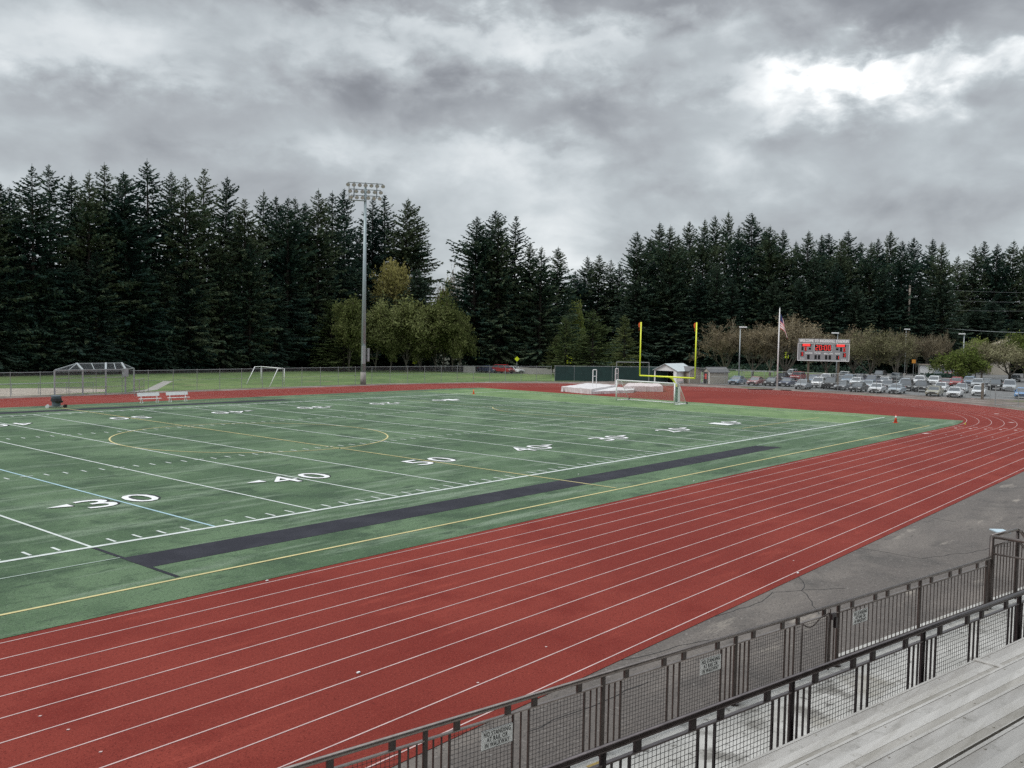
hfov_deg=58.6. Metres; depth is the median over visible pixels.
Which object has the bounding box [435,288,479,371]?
leafy tree
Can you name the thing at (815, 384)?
parked car
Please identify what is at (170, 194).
conifer tree
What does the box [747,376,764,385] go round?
parked car
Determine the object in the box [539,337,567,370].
young conifer
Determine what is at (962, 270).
conifer tree
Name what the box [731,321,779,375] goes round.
bare tree
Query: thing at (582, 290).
conifer tree
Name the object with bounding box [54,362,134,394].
backstop
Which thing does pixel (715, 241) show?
conifer tree
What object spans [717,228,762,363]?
conifer tree
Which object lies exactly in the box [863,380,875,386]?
parked car
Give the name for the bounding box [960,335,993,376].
leafy tree
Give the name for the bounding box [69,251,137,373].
conifer tree
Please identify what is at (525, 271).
conifer tree
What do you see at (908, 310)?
utility pole
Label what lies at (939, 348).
slender tree
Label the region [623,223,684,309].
conifer tree
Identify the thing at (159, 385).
footpath
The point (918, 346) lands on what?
slender tree
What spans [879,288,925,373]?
conifer tree
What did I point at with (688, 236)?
conifer tree
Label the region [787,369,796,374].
parked car
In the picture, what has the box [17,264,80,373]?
conifer tree
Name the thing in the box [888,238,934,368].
conifer tree
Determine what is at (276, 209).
conifer tree
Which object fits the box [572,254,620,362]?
conifer tree
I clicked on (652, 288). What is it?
conifer tree
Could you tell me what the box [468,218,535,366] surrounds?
conifer tree
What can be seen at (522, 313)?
woods
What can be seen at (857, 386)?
parked car
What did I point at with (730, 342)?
bare tree
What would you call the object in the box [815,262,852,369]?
conifer tree
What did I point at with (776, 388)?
flagpole
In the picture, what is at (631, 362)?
pipe frame
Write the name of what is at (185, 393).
team bench
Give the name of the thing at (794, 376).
parked car
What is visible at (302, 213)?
conifer tree
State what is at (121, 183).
conifer tree
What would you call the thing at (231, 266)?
conifer tree
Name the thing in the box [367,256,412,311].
leafy tree
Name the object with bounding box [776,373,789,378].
parked car
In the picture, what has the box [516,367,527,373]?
concrete block
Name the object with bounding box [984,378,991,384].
parked car
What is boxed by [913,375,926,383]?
parked car
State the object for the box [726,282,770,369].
conifer tree
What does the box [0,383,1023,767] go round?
running track
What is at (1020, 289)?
conifer tree
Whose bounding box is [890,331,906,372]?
slender tree
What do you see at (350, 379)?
ground
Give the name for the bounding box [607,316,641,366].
young conifer
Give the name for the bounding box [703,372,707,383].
door
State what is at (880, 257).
conifer tree
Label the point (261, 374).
soccer goal
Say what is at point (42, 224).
conifer tree
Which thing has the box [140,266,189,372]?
conifer tree
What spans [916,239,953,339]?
conifer tree
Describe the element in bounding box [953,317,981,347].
conifer tree
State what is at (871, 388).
parked car
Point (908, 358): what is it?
slender tree
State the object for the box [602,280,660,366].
conifer tree
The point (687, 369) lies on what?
storage shed
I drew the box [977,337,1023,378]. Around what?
budding tree
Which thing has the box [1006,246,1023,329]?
conifer tree
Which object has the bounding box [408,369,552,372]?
road
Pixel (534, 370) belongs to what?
concrete block
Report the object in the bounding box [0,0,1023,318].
sky
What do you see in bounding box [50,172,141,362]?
conifer tree
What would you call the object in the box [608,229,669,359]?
conifer tree
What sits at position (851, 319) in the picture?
conifer tree
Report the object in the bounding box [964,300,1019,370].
conifer tree
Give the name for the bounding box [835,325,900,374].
budding tree
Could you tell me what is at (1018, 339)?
leafy tree
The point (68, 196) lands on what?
conifer tree
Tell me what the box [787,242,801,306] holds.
conifer tree
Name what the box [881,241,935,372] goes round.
conifer tree
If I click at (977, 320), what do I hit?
conifer tree
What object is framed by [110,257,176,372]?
conifer tree
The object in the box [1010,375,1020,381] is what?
parked car
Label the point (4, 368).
conifer tree
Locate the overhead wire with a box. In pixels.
[911,324,1023,332]
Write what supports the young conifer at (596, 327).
on the ground
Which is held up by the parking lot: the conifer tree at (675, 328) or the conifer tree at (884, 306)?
the conifer tree at (884, 306)
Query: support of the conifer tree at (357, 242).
on the woodland floor
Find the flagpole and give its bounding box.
[775,307,779,389]
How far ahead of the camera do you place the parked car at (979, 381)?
157.97 m
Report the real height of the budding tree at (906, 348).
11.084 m
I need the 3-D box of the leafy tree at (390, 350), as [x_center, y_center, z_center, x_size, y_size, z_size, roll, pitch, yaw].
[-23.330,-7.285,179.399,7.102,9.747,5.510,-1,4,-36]
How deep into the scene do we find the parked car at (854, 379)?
158.55 m
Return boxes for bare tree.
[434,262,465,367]
[686,317,748,367]
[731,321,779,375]
[741,313,827,372]
[752,325,791,375]
[808,327,852,372]
[832,324,872,373]
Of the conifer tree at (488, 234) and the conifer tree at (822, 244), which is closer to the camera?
the conifer tree at (488, 234)
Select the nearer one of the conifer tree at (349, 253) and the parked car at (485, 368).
the parked car at (485, 368)
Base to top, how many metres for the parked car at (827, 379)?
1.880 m
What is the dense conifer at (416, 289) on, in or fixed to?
on the woodland floor
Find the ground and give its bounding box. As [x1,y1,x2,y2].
[0,370,821,396]
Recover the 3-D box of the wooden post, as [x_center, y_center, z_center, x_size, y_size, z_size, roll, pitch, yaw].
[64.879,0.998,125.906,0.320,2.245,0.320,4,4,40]
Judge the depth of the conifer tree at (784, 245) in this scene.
245.98 m
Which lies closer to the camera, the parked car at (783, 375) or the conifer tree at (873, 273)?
the parked car at (783, 375)
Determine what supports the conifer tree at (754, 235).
on the woodland floor
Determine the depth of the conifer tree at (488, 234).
193.93 m
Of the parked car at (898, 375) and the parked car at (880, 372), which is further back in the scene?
the parked car at (880, 372)
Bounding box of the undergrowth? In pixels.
[1,359,877,373]
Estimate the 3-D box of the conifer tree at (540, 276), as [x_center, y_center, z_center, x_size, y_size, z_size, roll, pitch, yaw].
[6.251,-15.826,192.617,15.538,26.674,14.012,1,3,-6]
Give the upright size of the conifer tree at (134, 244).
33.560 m
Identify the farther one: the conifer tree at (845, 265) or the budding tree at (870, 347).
the conifer tree at (845, 265)
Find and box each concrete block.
[463,366,475,372]
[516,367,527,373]
[528,368,543,373]
[543,368,551,374]
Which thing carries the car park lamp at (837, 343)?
on the parking lot
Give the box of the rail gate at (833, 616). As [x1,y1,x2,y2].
[800,609,837,679]
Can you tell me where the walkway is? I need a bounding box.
[570,587,1023,767]
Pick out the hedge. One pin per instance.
(939, 374)
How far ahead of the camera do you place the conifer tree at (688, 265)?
245.71 m
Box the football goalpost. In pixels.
[638,322,696,402]
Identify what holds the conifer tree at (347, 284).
on the woodland floor
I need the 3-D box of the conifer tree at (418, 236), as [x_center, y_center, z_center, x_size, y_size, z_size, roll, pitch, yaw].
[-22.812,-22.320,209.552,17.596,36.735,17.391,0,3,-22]
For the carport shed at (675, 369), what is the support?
on the gravel verge
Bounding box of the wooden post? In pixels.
[981,383,983,398]
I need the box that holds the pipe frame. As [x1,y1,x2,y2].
[616,362,648,380]
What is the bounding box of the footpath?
[129,381,171,391]
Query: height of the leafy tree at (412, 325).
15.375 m
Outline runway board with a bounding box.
[749,389,790,390]
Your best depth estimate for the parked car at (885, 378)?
165.08 m
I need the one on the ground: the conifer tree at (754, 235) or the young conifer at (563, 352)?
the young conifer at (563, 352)
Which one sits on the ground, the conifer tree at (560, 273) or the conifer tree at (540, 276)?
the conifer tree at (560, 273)
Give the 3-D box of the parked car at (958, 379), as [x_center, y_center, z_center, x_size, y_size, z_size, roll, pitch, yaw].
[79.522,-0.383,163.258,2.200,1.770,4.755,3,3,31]
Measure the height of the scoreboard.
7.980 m
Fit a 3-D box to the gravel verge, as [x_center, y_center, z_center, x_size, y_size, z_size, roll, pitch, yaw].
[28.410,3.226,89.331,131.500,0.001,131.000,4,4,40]
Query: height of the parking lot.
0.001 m
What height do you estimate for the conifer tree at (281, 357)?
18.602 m
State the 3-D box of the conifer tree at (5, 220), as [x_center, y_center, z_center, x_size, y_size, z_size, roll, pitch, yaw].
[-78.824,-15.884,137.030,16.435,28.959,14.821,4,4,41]
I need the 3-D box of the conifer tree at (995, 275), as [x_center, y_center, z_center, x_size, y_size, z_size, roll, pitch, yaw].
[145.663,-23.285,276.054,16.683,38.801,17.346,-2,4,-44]
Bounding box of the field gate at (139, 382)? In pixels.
[134,378,143,395]
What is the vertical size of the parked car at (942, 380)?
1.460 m
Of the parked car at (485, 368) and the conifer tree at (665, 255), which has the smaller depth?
the parked car at (485, 368)
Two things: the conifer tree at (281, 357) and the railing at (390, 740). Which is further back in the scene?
the conifer tree at (281, 357)
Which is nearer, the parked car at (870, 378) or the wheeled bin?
the wheeled bin
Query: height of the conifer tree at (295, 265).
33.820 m
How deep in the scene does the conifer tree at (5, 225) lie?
140.25 m
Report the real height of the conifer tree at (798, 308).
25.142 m
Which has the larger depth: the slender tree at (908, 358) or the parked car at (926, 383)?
the slender tree at (908, 358)
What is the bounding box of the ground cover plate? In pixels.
[989,529,1005,532]
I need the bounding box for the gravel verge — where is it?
[0,381,1023,410]
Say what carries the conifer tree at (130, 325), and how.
on the woodland floor
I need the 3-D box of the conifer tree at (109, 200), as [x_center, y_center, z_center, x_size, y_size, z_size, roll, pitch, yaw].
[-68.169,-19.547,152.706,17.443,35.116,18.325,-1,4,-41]
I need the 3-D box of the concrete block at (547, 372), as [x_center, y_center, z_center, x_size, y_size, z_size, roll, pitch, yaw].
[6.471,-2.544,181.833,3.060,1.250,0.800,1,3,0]
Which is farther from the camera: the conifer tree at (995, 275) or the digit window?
the conifer tree at (995, 275)
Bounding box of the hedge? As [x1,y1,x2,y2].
[913,373,957,378]
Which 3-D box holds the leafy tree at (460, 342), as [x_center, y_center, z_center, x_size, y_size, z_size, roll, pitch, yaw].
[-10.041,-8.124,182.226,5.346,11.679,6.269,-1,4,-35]
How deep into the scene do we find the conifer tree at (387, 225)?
209.70 m
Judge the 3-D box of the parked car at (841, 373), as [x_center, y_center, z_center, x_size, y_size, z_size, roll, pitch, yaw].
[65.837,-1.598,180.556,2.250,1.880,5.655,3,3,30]
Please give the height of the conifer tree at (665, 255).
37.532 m
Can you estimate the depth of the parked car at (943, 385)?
145.33 m
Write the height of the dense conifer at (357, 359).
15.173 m
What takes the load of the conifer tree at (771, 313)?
on the ground
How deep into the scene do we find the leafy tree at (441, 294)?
198.41 m
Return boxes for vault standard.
[592,369,596,387]
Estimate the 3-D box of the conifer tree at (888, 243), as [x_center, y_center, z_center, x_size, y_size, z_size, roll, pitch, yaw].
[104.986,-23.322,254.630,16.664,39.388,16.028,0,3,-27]
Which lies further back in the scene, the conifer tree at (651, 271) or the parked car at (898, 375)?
the conifer tree at (651, 271)
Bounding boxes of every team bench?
[137,392,161,402]
[166,391,187,401]
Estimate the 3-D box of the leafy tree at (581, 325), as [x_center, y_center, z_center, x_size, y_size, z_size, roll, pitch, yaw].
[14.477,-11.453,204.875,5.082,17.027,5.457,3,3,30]
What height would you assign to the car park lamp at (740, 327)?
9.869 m
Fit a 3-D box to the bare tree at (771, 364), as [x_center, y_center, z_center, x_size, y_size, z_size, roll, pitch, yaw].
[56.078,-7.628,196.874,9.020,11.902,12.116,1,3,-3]
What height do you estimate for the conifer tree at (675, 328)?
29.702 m
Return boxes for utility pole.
[905,287,910,372]
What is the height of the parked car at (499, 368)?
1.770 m
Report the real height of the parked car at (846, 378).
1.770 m
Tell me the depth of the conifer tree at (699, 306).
233.98 m
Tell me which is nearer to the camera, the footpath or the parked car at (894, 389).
the footpath
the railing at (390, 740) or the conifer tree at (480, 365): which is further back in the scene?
the conifer tree at (480, 365)
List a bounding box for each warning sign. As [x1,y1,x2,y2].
[481,722,512,751]
[700,654,720,675]
[853,607,867,624]
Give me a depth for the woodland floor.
168.06 m
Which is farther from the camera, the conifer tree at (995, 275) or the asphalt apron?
the conifer tree at (995, 275)
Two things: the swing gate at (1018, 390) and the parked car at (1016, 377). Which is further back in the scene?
the parked car at (1016, 377)
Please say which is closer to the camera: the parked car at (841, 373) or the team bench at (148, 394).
the team bench at (148, 394)
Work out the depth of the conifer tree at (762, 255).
253.73 m
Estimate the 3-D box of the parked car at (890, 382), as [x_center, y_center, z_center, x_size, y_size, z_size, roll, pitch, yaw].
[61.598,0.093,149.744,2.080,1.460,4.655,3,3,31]
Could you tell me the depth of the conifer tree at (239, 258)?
169.10 m
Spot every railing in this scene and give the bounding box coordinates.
[283,556,991,767]
[541,590,1023,767]
[987,528,1023,608]
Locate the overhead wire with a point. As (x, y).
(987, 331)
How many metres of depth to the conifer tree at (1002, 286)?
280.02 m
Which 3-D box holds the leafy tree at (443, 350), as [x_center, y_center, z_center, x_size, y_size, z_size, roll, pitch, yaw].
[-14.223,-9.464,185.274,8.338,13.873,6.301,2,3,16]
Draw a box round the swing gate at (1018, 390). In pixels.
[995,386,1023,406]
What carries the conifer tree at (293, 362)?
on the woodland floor
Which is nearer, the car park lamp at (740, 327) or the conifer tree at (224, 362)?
the car park lamp at (740, 327)
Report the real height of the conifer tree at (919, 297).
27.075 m
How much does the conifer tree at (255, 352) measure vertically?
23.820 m
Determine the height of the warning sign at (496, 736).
0.215 m
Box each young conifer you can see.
[304,300,357,370]
[310,317,378,370]
[538,316,584,374]
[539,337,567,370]
[551,310,631,366]
[560,334,605,365]
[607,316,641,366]
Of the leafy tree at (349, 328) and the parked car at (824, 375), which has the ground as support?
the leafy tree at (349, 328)
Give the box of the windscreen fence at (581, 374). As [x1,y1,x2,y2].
[554,366,667,381]
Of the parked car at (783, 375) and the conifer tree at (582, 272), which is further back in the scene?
the conifer tree at (582, 272)
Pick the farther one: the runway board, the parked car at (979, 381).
the parked car at (979, 381)
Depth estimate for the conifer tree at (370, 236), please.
205.40 m
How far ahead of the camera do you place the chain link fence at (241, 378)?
117.77 m
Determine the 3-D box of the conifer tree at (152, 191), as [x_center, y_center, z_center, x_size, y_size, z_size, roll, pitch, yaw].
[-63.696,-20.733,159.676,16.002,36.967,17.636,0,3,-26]
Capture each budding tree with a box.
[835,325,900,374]
[878,327,923,372]
[959,338,1013,377]
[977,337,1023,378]
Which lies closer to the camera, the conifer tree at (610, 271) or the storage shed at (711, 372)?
the storage shed at (711, 372)
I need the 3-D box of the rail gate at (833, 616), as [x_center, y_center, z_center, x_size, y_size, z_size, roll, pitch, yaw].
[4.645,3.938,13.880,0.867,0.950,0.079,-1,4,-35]
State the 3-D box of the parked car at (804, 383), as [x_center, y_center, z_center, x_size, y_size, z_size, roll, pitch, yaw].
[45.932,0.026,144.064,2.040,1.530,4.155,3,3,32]
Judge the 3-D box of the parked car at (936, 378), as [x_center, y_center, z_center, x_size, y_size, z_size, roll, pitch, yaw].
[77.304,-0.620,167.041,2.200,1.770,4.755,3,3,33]
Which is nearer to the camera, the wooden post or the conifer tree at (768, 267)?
the wooden post
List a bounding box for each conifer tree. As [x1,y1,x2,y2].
[0,166,88,373]
[0,184,39,360]
[0,187,67,364]
[0,202,46,364]
[0,263,49,374]
[0,279,28,375]
[17,164,82,372]
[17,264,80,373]
[34,172,119,348]
[41,260,107,373]
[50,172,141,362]
[54,165,151,366]
[63,171,174,361]
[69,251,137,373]
[88,174,183,370]
[106,264,149,370]
[108,161,196,369]
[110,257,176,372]
[140,172,221,328]
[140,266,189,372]
[145,174,228,370]
[170,266,217,371]
[173,168,242,368]
[195,177,252,366]
[197,257,258,370]
[205,199,282,369]
[207,225,266,364]
[219,242,280,370]
[240,190,293,365]
[250,197,315,364]
[252,279,299,370]
[257,198,322,369]
[260,198,339,368]
[281,188,347,368]
[281,203,352,366]
[308,190,376,366]
[319,189,375,306]
[345,199,395,305]
[345,226,383,301]
[366,199,444,304]
[367,195,402,299]
[384,209,443,305]
[437,217,511,368]
[458,226,516,367]
[463,210,524,365]
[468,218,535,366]
[500,216,541,365]
[507,247,576,367]
[508,241,561,367]
[529,246,580,361]
[562,270,597,361]
[568,257,602,356]
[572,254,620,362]
[591,265,631,361]
[599,260,617,357]
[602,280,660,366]
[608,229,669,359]
[619,239,672,344]
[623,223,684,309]
[630,281,674,367]
[636,224,694,362]
[636,259,709,365]
[655,237,698,339]
[660,275,737,369]
[674,222,714,314]
[678,220,723,355]
[685,261,746,368]
[699,217,733,311]
[705,211,740,329]
[711,278,752,365]
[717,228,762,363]
[726,213,777,328]
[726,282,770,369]
[734,227,799,363]
[734,282,795,370]
[742,227,786,316]
[759,230,800,309]
[763,278,834,370]
[781,231,830,364]
[784,257,842,367]
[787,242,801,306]
[793,235,835,317]
[804,233,855,310]
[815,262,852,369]
[816,240,863,365]
[824,285,886,372]
[826,231,887,328]
[844,241,894,367]
[848,242,868,305]
[858,237,895,324]
[864,274,910,372]
[874,231,904,313]
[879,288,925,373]
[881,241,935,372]
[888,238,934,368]
[899,274,943,373]
[915,241,966,360]
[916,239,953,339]
[916,271,975,363]
[945,254,979,329]
[951,260,978,313]
[952,246,995,341]
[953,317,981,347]
[955,307,1013,372]
[964,241,1009,330]
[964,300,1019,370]
[973,242,1021,341]
[978,241,1023,338]
[987,255,1018,322]
[997,321,1023,372]
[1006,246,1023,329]
[1012,264,1023,331]
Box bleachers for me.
[732,638,1023,767]
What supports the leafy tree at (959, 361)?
on the parking lot
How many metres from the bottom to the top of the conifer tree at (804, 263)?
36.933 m
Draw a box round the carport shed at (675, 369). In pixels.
[653,363,686,382]
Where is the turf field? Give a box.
[0,388,962,638]
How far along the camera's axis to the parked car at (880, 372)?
190.62 m
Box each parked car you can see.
[477,365,498,372]
[492,364,514,373]
[507,366,524,372]
[728,376,746,384]
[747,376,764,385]
[763,377,779,385]
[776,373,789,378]
[778,377,796,386]
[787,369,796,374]
[790,371,805,379]
[794,379,811,389]
[811,377,826,387]
[819,373,834,376]
[821,377,840,388]
[833,380,850,389]
[839,371,849,375]
[841,374,856,381]
[849,377,863,383]
[849,382,867,391]
[856,373,866,378]
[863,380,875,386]
[864,375,880,382]
[868,383,885,392]
[873,370,886,376]
[880,377,891,382]
[882,380,893,387]
[887,383,905,393]
[889,373,902,381]
[898,379,914,390]
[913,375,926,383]
[913,380,929,391]
[925,386,943,396]
[927,376,941,384]
[935,382,948,391]
[940,378,951,385]
[946,386,963,397]
[949,377,963,386]
[954,383,968,392]
[964,376,975,383]
[971,378,984,387]
[971,385,986,395]
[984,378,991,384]
[987,379,1002,390]
[1002,379,1016,390]
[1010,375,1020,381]
[1014,387,1023,396]
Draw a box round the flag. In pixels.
[780,313,786,335]
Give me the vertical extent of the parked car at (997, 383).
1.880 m
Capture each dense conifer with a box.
[329,307,387,368]
[334,289,403,369]
[357,294,413,369]
[387,269,454,369]
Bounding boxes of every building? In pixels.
[916,364,940,374]
[987,340,1009,374]
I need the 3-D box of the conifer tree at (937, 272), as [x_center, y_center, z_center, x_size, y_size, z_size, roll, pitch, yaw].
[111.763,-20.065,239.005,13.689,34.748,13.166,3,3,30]
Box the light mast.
[346,182,384,384]
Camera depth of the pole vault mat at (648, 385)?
127.94 m
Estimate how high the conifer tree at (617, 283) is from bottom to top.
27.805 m
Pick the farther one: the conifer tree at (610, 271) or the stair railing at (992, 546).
the conifer tree at (610, 271)
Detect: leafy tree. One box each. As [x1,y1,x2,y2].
[330,293,366,369]
[351,290,401,371]
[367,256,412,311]
[375,325,408,371]
[387,294,438,371]
[407,336,433,371]
[416,300,462,371]
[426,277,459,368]
[426,340,450,365]
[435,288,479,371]
[447,314,472,366]
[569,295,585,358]
[925,342,989,378]
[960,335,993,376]
[1002,328,1023,377]
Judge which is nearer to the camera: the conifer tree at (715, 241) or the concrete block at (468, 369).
the concrete block at (468, 369)
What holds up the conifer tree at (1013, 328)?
on the parking lot
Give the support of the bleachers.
on the asphalt apron
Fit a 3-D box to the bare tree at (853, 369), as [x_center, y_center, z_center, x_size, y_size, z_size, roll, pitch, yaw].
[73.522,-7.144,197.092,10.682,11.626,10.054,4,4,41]
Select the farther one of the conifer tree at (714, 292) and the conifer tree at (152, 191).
the conifer tree at (714, 292)
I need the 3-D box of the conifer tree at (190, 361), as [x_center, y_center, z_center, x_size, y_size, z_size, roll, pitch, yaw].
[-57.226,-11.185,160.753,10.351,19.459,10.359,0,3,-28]
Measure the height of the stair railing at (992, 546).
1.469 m
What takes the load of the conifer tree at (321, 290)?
on the woodland floor
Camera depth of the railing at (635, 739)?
9.20 m
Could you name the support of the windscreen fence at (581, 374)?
on the gravel verge
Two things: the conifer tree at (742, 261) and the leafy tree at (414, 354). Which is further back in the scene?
the conifer tree at (742, 261)
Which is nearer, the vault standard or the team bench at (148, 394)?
the team bench at (148, 394)
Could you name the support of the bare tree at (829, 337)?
on the parking lot
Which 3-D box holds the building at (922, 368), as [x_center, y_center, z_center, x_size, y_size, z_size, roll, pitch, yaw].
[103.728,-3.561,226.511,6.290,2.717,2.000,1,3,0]
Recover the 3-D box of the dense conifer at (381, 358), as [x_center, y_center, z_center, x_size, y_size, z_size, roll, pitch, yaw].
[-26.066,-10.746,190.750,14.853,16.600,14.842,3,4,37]
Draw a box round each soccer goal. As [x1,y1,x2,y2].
[246,366,284,386]
[615,379,687,404]
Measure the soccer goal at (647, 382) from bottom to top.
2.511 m
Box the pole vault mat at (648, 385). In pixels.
[624,383,662,391]
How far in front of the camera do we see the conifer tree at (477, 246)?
191.16 m
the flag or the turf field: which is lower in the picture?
the turf field
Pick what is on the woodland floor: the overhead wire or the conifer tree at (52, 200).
the conifer tree at (52, 200)
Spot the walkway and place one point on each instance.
(667, 733)
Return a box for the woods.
[5,255,961,368]
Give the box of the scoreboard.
[797,338,849,389]
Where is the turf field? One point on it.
(108, 508)
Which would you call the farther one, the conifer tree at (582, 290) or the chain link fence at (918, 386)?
the conifer tree at (582, 290)
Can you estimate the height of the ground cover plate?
0.050 m
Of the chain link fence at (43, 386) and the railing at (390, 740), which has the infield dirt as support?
the chain link fence at (43, 386)
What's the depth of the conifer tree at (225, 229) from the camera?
174.00 m
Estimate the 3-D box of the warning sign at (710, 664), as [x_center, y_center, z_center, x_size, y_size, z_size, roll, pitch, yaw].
[2.683,3.792,12.334,0.430,0.215,0.009,-1,4,-39]
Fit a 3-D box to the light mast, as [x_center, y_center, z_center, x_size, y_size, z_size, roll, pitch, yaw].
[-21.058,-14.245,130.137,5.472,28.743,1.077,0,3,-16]
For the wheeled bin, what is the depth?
81.99 m
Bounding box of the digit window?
[814,344,831,350]
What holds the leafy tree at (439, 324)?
on the ground
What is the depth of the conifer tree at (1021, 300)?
276.43 m
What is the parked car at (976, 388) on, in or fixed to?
on the parking lot
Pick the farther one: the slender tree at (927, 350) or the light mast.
the slender tree at (927, 350)
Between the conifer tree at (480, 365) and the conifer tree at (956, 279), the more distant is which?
the conifer tree at (956, 279)
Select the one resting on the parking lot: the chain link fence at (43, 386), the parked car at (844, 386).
the parked car at (844, 386)
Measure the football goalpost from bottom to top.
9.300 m
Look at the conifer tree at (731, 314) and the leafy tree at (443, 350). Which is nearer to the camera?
the leafy tree at (443, 350)
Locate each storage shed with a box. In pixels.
[684,366,702,382]
[702,367,729,383]
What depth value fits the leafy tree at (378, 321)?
176.74 m
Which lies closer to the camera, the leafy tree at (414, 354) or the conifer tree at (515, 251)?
the leafy tree at (414, 354)
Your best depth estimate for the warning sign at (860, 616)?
14.65 m
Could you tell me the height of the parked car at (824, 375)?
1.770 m
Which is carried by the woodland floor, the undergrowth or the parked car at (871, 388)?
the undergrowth
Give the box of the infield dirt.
[0,388,104,395]
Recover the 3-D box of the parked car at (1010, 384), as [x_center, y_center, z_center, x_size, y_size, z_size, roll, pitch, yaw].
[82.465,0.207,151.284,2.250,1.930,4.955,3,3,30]
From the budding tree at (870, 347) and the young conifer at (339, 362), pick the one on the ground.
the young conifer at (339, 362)
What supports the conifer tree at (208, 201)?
on the woodland floor
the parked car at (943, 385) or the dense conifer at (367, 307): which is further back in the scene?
the dense conifer at (367, 307)
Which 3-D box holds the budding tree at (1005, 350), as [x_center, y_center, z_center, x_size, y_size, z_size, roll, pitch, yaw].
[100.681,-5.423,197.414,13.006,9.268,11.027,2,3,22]
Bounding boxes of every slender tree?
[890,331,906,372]
[904,335,916,374]
[907,331,926,374]
[921,332,939,363]
[929,329,955,361]
[940,333,953,355]
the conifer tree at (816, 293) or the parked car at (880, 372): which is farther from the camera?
the conifer tree at (816, 293)
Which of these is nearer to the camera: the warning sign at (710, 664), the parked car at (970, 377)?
the warning sign at (710, 664)
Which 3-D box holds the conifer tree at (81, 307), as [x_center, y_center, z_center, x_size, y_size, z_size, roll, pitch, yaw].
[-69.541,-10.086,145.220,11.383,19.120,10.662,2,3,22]
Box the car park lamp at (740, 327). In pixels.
[737,326,746,383]
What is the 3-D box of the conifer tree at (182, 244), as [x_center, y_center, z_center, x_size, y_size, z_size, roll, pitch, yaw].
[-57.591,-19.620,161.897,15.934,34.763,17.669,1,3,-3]
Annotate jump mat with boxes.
[561,383,615,393]
[592,387,634,393]
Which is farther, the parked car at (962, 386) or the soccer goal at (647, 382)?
the parked car at (962, 386)
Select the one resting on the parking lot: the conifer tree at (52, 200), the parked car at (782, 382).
the parked car at (782, 382)
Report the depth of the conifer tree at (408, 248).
205.80 m
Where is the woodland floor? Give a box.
[0,355,477,375]
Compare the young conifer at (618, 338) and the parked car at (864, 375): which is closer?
the parked car at (864, 375)
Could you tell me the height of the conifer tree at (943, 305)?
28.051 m
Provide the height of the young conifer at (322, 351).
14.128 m
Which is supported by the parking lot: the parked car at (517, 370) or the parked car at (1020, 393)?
the parked car at (1020, 393)
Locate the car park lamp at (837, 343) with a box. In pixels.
[832,332,838,375]
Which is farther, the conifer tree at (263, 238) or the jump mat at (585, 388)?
the conifer tree at (263, 238)
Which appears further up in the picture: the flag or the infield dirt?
the flag
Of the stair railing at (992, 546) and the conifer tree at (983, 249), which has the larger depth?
the conifer tree at (983, 249)
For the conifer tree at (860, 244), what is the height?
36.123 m
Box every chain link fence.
[0,366,551,396]
[0,382,92,394]
[689,368,990,400]
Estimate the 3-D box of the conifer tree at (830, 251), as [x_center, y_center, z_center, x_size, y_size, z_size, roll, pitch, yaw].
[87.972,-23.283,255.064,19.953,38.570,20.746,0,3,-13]
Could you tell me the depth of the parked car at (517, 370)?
182.83 m
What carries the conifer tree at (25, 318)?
on the woodland floor
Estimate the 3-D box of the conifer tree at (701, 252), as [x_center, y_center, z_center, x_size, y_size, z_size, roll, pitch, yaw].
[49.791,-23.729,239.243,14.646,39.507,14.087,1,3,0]
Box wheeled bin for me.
[45,395,66,407]
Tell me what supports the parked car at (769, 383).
on the parking lot
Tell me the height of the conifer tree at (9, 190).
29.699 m
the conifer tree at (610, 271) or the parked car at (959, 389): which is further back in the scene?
the conifer tree at (610, 271)
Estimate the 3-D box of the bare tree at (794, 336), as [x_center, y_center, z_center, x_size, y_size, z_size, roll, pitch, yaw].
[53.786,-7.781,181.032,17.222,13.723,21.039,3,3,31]
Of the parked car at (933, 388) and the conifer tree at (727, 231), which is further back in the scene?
the conifer tree at (727, 231)
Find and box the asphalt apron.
[390,471,1023,767]
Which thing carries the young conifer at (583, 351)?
on the ground
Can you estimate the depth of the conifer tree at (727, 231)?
254.16 m
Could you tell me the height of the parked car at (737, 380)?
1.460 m
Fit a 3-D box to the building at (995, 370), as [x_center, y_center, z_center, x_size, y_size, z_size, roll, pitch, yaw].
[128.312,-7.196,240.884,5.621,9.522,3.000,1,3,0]
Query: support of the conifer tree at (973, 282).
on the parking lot
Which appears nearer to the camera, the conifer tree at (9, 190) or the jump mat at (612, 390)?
the jump mat at (612, 390)
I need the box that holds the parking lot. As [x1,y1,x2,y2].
[694,372,1023,399]
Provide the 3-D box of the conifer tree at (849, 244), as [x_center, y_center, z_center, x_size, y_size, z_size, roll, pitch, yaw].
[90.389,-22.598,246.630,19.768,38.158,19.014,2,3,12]
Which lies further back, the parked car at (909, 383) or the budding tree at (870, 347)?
the budding tree at (870, 347)
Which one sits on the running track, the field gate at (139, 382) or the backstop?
the field gate at (139, 382)
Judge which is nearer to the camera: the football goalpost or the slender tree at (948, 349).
the football goalpost

